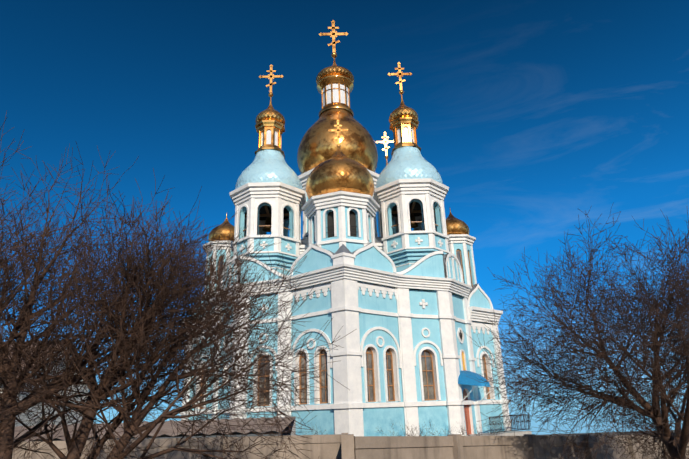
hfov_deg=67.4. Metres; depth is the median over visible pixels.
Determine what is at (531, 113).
sky
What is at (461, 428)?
shrub
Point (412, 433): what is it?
shrub
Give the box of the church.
[180,20,531,435]
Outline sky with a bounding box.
[0,0,688,434]
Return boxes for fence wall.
[12,433,688,458]
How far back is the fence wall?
12.29 m
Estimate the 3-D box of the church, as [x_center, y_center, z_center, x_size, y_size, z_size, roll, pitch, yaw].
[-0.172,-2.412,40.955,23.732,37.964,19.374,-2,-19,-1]
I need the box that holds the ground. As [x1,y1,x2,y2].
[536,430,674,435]
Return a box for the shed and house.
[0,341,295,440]
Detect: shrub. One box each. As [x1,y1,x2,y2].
[374,423,429,435]
[414,421,455,435]
[455,421,503,435]
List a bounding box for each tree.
[0,112,355,458]
[464,204,688,458]
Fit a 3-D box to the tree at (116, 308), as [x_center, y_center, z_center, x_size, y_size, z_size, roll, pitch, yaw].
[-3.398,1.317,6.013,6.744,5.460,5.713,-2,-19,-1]

